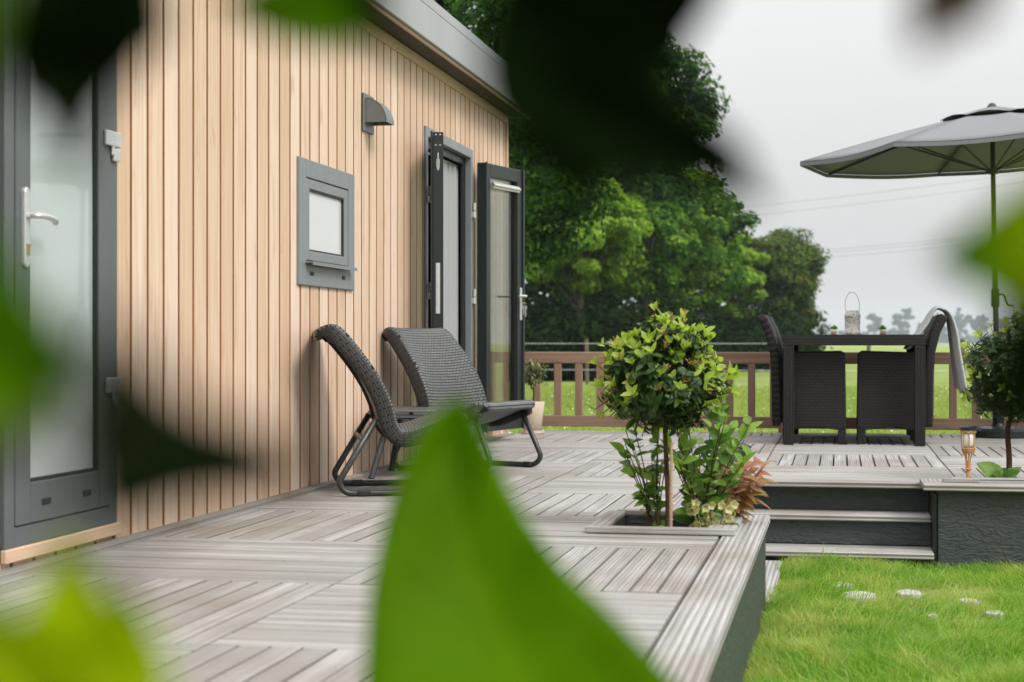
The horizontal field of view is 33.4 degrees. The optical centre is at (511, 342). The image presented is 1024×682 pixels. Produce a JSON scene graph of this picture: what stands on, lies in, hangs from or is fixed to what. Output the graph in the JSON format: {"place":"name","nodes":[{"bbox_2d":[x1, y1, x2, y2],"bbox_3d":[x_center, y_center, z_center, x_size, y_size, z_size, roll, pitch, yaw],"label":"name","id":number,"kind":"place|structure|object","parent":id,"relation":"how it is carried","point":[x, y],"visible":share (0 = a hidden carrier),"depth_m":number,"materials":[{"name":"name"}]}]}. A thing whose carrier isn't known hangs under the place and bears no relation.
{"place":"outdoors","nodes":[
{"label":"outdoors","id":0,"kind":"place"},
{"bbox_2d":[468,0,1023,336],"label":"sky","id":1,"kind":"structure","parent":0,"point":[804,79],"materials":[{"name":"white"}]},
{"bbox_2d":[509,383,988,434],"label":"meadow grass","id":2,"kind":"structure","parent":0,"point":[741,397],"depth_m":27.18,"materials":[{"name":"green plant"}]},
{"bbox_2d":[509,344,1022,681],"bbox_3d":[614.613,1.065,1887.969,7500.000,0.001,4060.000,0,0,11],"label":"ground","id":3,"kind":"structure","parent":0,"point":[941,375],"depth_m":26.66,"materials":[{"name":"green plant"}]},
{"bbox_2d":[0,0,1023,681],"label":"laurel shrub","id":4,"kind":"object","parent":3,"relation":"on","point":[474,578],"visible":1,"depth_m":0.39,"materials":[{"name":"green plant"}]},
{"bbox_2d":[0,430,1023,681],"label":"deck","id":5,"kind":"structure","parent":3,"relation":"on","point":[274,588],"depth_m":5.45,"materials":[{"name":"grey wood"}]},
{"bbox_2d":[0,0,526,569],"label":"wooden cabin","id":6,"kind":"object","parent":5,"relation":"on","point":[234,216],"visible":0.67,"depth_m":7.51,"materials":[{"name":"beige wood"}]},
{"bbox_2d":[0,0,120,564],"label":"door","id":7,"kind":"structure","parent":6,"relation":"in","point":[60,236],"depth_m":5.39,"materials":[{"name":"grey paint"}]},
{"bbox_2d":[296,156,356,290],"bbox_3d":[-0.893,-0.560,8.282,0.082,0.590,0.910,0,0,11],"label":"window","id":8,"kind":"structure","parent":6,"relation":"in","point":[325,195],"depth_m":8.25,"materials":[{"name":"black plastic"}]},
{"bbox_2d":[430,131,442,327],"bbox_3d":[-0.440,-0.295,10.017,0.074,1.830,0.515,0,0,-2],"label":"door","id":9,"kind":"structure","parent":6,"relation":"in","point":[436,146],"depth_m":9.77,"materials":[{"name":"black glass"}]},
{"bbox_2d":[428,152,457,341],"bbox_3d":[-0.480,-0.267,10.922,0.057,1.854,1.170,0,0,11],"label":"curtain","id":10,"kind":"object","parent":6,"relation":"hanging from","point":[450,248],"visible":0.34,"depth_m":11.24,"materials":[{"name":"fabric"}]},
{"bbox_2d":[477,162,526,432],"bbox_3d":[-0.050,-0.305,11.801,0.123,1.830,0.625,0,0,25],"label":"door","id":11,"kind":"structure","parent":6,"relation":"in","point":[500,189],"depth_m":11.82,"materials":[{"name":"clear glass"}]},
{"bbox_2d":[520,302,526,316],"bbox_3d":[0.078,-0.232,11.997,0.053,0.105,0.014,0,0,-13],"label":"key ring","id":12,"kind":"object","parent":11,"relation":"hanging from","point":[524,307],"visible":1,"depth_m":12.00,"materials":[{"name":"silver metal"}]},
{"bbox_2d":[312,324,437,496],"bbox_3d":[-0.559,0.303,7.932,0.724,0.772,0.614,0,0,-8],"label":"lounge chair","id":13,"kind":"object","parent":5,"relation":"on","point":[339,340],"visible":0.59,"depth_m":7.63,"materials":[{"name":"wicker"}]},
{"bbox_2d":[368,406,442,478],"bbox_3d":[-0.510,0.519,8.876,0.400,0.352,0.600,0,0,7],"label":"side table","id":14,"kind":"object","parent":5,"relation":"on","point":[402,413],"visible":0.29,"depth_m":8.66,"materials":[{"name":"wicker"}]},
{"bbox_2d":[382,327,542,469],"bbox_3d":[-0.283,0.303,9.316,0.724,0.772,0.614,0,0,30],"label":"lounge chair","id":15,"kind":"object","parent":5,"relation":"on","point":[438,366],"visible":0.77,"depth_m":9.34,"materials":[{"name":"grey wicker"}]},
{"bbox_2d":[521,358,549,433],"bbox_3d":[0.169,0.404,12.904,0.219,0.569,0.230,0,0,-35],"label":"potted plant","id":16,"kind":"object","parent":5,"relation":"on","point":[535,417],"visible":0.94,"depth_m":12.85,"materials":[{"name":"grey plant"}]},
{"bbox_2d":[585,509,744,538],"bbox_3d":[0.594,0.828,6.451,0.537,0.324,0.705,0,0,11],"label":"planter box","id":17,"kind":"object","parent":5,"relation":"on","point":[626,521],"visible":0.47,"depth_m":6.17,"materials":[{"name":"wood"}]},
{"bbox_2d":[609,417,669,526],"bbox_3d":[0.512,0.519,6.417,0.274,0.564,0.192,0,0,11],"label":"leafy shrub","id":18,"kind":"object","parent":17,"relation":"in","point":[651,489],"visible":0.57,"depth_m":6.41,"materials":[{"name":"green plant"}]},
{"bbox_2d":[585,301,743,526],"bbox_3d":[0.567,0.308,6.326,0.580,0.925,0.531,0,0,11],"label":"topiary tree","id":19,"kind":"object","parent":17,"relation":"in","point":[655,375],"visible":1,"depth_m":6.22,"materials":[{"name":"green plant"}]},
{"bbox_2d":[669,442,672,526],"bbox_3d":[0.582,0.553,6.250,0.016,0.375,0.014,0,0,11],"label":"bamboo stake","id":20,"kind":"object","parent":17,"relation":"in","point":[671,490],"visible":0.89,"depth_m":6.25,"materials":[{"name":"wood"}]},
{"bbox_2d":[659,402,762,522],"bbox_3d":[0.763,0.512,6.427,0.389,0.578,0.386,0,0,-2],"label":"leafy shrub","id":21,"kind":"object","parent":17,"relation":"in","point":[702,486],"visible":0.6,"depth_m":6.40,"materials":[{"name":"green plant"}]},
{"bbox_2d":[686,498,739,527],"bbox_3d":[0.743,0.680,6.274,0.212,0.204,0.234,0,0,-30],"label":"hellebore","id":22,"kind":"object","parent":17,"relation":"in","point":[728,512],"visible":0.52,"depth_m":6.28,"materials":[{"name":"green plant"}]},
{"bbox_2d":[702,457,776,521],"bbox_3d":[0.863,0.620,6.561,0.306,0.362,0.290,0,0,-15],"label":"bronze leaved plant","id":23,"kind":"object","parent":17,"relation":"in","point":[745,499],"visible":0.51,"depth_m":6.52,"materials":[{"name":"brown plant"}]},
{"bbox_2d":[737,443,751,510],"bbox_3d":[0.911,0.552,6.720,0.066,0.315,0.066,0,0,11],"label":"solar light","id":24,"kind":"object","parent":17,"relation":"on","point":[749,446],"visible":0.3,"depth_m":6.71,"materials":[{"name":"glass"}]},
{"bbox_2d":[757,314,845,443],"bbox_3d":[2.013,0.248,11.853,0.605,0.881,0.571,0,0,11],"label":"armchair","id":25,"kind":"object","parent":5,"relation":"on","point":[820,389],"visible":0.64,"depth_m":11.56,"materials":[{"name":"wicker"}]},
{"bbox_2d":[769,316,843,433],"bbox_3d":[2.145,0.248,12.540,0.605,0.881,0.571,0,0,11],"label":"armchair","id":26,"kind":"object","parent":5,"relation":"on","point":[778,333],"visible":0.09,"depth_m":12.63,"materials":[{"name":"wicker"}]},
{"bbox_2d":[783,334,925,445],"bbox_3d":[2.418,0.319,12.101,0.935,0.741,1.440,0,0,11],"label":"dining table","id":27,"kind":"object","parent":5,"relation":"on","point":[793,342],"visible":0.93,"depth_m":11.40,"materials":[{"name":"wicker"}]},
{"bbox_2d":[829,325,837,334],"bbox_3d":[2.283,-0.089,12.099,0.065,0.074,0.072,0,0,-16],"label":"succulent pot","id":28,"kind":"object","parent":27,"relation":"on","point":[833,331],"visible":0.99,"depth_m":12.09,"materials":[{"name":"ceramic"}]},
{"bbox_2d":[844,292,860,334],"bbox_3d":[2.444,-0.206,12.250,0.116,0.309,0.116,0,0,11],"label":"table lantern","id":29,"kind":"object","parent":27,"relation":"on","point":[852,322],"visible":0.98,"depth_m":12.21,"materials":[{"name":"grey stone"}]},
{"bbox_2d":[879,325,886,334],"bbox_3d":[2.630,-0.089,12.101,0.070,0.073,0.071,0,0,11],"label":"succulent pot","id":30,"kind":"object","parent":27,"relation":"on","point":[882,330],"visible":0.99,"depth_m":12.09,"materials":[{"name":"ceramic"}]},
{"bbox_2d":[858,316,934,434],"bbox_3d":[2.818,0.248,12.411,0.605,0.881,0.571,0,0,11],"label":"armchair","id":31,"kind":"object","parent":5,"relation":"on","point":[926,329],"visible":0.09,"depth_m":12.50,"materials":[{"name":"wicker"}]},
{"bbox_2d":[856,314,947,443],"bbox_3d":[2.683,0.248,11.755,0.605,0.881,0.571,0,0,11],"label":"armchair","id":32,"kind":"object","parent":5,"relation":"on","point":[885,389],"visible":0.72,"depth_m":11.49,"materials":[{"name":"wicker"}]},
{"bbox_2d":[903,306,966,392],"bbox_3d":[2.886,0.048,11.651,0.411,0.596,0.400,0,0,11],"label":"throw blanket","id":33,"kind":"object","parent":32,"relation":"on","point":[959,379],"visible":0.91,"depth_m":11.51,"materials":[{"name":"white fabric"}]},
{"bbox_2d":[800,103,1023,438],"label":"parasol","id":34,"kind":"object","parent":5,"relation":"on","point":[989,139],"visible":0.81,"depth_m":12.45,"materials":[{"name":"grey fabric"}]},
{"bbox_2d":[434,0,619,281],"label":"broadleaf tree","id":35,"kind":"object","parent":3,"relation":"on","point":[556,199],"visible":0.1,"depth_m":30.05,"materials":[{"name":"green plant"}]},
{"bbox_2d":[525,178,653,342],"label":"broadleaf tree","id":36,"kind":"object","parent":3,"relation":"on","point":[586,271],"visible":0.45,"depth_m":47.67,"materials":[{"name":"green plant"}]},
{"bbox_2d":[525,77,705,315],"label":"broadleaf tree","id":37,"kind":"object","parent":3,"relation":"on","point":[537,289],"visible":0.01,"depth_m":65.15,"materials":[{"name":"green plant"}]},
{"bbox_2d":[509,44,733,311],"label":"broadleaf tree","id":38,"kind":"object","parent":3,"relation":"on","point":[699,98],"visible":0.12,"depth_m":54.54,"materials":[{"name":"green plant"}]},
{"bbox_2d":[602,192,700,314],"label":"broadleaf tree","id":39,"kind":"object","parent":3,"relation":"on","point":[651,268],"visible":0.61,"depth_m":51.19,"materials":[{"name":"green plant"}]},
{"bbox_2d":[525,291,832,381],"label":"undergrowth","id":40,"kind":"object","parent":3,"relation":"on","point":[559,325],"visible":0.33,"depth_m":48.26,"materials":[{"name":"green plant"}]},
{"bbox_2d":[649,188,743,310],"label":"broadleaf tree","id":41,"kind":"object","parent":3,"relation":"on","point":[741,207],"depth_m":74.14,"materials":[{"name":"green plant"}]},
{"bbox_2d":[648,187,761,320],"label":"broadleaf tree","id":42,"kind":"object","parent":3,"relation":"on","point":[712,270],"visible":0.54,"depth_m":60.99,"materials":[{"name":"green plant"}]},
{"bbox_2d":[707,232,770,364],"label":"broadleaf tree","id":43,"kind":"object","parent":3,"relation":"on","point":[750,258],"visible":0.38,"depth_m":69.39,"materials":[{"name":"green plant"}]},
{"bbox_2d":[525,339,981,384],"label":"wire fence","id":44,"kind":"object","parent":3,"relation":"on","point":[586,343],"visible":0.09,"depth_m":42.86,"materials":[{"name":"grey metal"}]},
{"bbox_2d":[525,352,1023,432],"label":"wooden fence","id":45,"kind":"object","parent":3,"relation":"on","point":[751,360],"visible":0.24,"depth_m":13.16,"materials":[{"name":"brown wood"}]},
{"bbox_2d":[735,227,832,334],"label":"dark tree","id":46,"kind":"object","parent":3,"relation":"on","point":[791,267],"visible":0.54,"depth_m":78.54,"materials":[{"name":"green plant"}]},
{"bbox_2d":[819,323,828,334],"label":"distant tree","id":47,"kind":"object","parent":3,"relation":"on","point":[826,329],"visible":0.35,"depth_m":1396.13,"materials":[{"name":"grey plant"}]},
{"bbox_2d":[733,486,936,606],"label":"deck steps","id":48,"kind":"structure","parent":3,"relation":"on","point":[865,519],"depth_m":8.35,"materials":[{"name":"wood"}]},
{"bbox_2d":[842,591,875,601],"bbox_3d":[1.441,1.067,7.102,0.147,0.037,0.210,0,0,11],"label":"flagstone","id":49,"kind":"object","parent":3,"relation":"on","point":[865,592],"visible":0.37,"depth_m":7.07,"materials":[{"name":"beige stone"}]},
{"bbox_2d":[866,313,882,334],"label":"distant tree","id":50,"kind":"object","parent":3,"relation":"on","point":[876,320],"visible":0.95,"depth_m":1396.23,"materials":[{"name":"grey plant"}]},
{"bbox_2d":[886,327,897,334],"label":"distant tree","id":51,"kind":"object","parent":3,"relation":"on","point":[893,331],"visible":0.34,"depth_m":1455.66,"materials":[{"name":"grey plant"}]},
{"bbox_2d":[891,307,915,334],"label":"distant tree","id":52,"kind":"object","parent":3,"relation":"on","point":[899,324],"visible":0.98,"depth_m":1422.24,"materials":[{"name":"grey plant"}]},
{"bbox_2d":[818,329,993,342],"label":"distant wood","id":53,"kind":"object","parent":3,"relation":"on","point":[972,339],"visible":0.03,"depth_m":1548.55,"materials":[{"name":"plant"}]},
{"bbox_2d":[896,589,920,597],"bbox_3d":[1.667,1.067,7.178,0.108,0.037,0.150,0,0,11],"label":"flagstone","id":54,"kind":"object","parent":3,"relation":"on","point":[902,594],"visible":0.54,"depth_m":7.12,"materials":[{"name":"beige stone"}]},
{"bbox_2d":[939,326,948,342],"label":"distant tree","id":55,"kind":"object","parent":3,"relation":"on","point":[943,335],"visible":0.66,"depth_m":1487.44,"materials":[{"name":"grey plant"}]},
{"bbox_2d":[953,308,972,339],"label":"distant tree","id":56,"kind":"object","parent":3,"relation":"on","point":[961,323],"visible":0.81,"depth_m":1469.23,"materials":[{"name":"grey plant"}]},
{"bbox_2d":[958,598,978,605],"bbox_3d":[1.853,1.067,6.939,0.085,0.037,0.109,0,0,11],"label":"flagstone","id":57,"kind":"object","parent":3,"relation":"on","point":[962,599],"visible":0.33,"depth_m":6.93,"materials":[{"name":"beige stone"}]},
{"bbox_2d":[920,477,1023,568],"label":"planter box","id":58,"kind":"object","parent":3,"relation":"on","point":[980,518],"visible":0.91,"depth_m":8.01,"materials":[{"name":"wood"}]},
{"bbox_2d":[959,425,976,477],"bbox_3d":[2.251,0.570,8.420,0.088,0.321,0.087,0,0,11],"label":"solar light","id":59,"kind":"object","parent":58,"relation":"in","point":[967,432],"visible":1,"depth_m":8.40,"materials":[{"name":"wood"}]},
{"bbox_2d":[959,322,1023,469],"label":"topiary tree","id":60,"kind":"object","parent":58,"relation":"in","point":[980,377],"visible":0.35,"depth_m":8.51,"materials":[{"name":"green plant"}]},
{"bbox_2d":[976,461,1020,477],"bbox_3d":[2.443,0.667,8.503,0.202,0.146,0.188,0,0,38],"label":"bergenia","id":61,"kind":"object","parent":58,"relation":"in","point":[988,469],"visible":0.73,"depth_m":8.49,"materials":[{"name":"green plant"}]},
{"bbox_2d":[970,314,990,342],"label":"distant tree","id":62,"kind":"object","parent":3,"relation":"on","point":[978,322],"visible":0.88,"depth_m":1390.49,"materials":[{"name":"grey plant"}]},
{"bbox_2d":[983,610,1003,618],"bbox_3d":[1.870,1.067,6.629,0.084,0.037,0.116,0,0,11],"label":"flagstone","id":63,"kind":"object","parent":3,"relation":"on","point":[988,613],"visible":0.37,"depth_m":6.60,"materials":[{"name":"grey stone"}]},
{"bbox_2d":[742,540,1023,681],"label":"lawn grass","id":64,"kind":"structure","parent":0,"point":[867,643],"depth_m":6.20,"materials":[{"name":"green plant"}]},
{"bbox_2d":[825,239,947,256],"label":"power cable","id":65,"kind":"object","parent":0,"point":[889,247],"visible":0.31,"depth_m":125.40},
{"bbox_2d":[750,173,1023,214],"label":"power cable","id":66,"kind":"object","parent":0,"point":[886,191],"visible":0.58,"depth_m":127.61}
]}

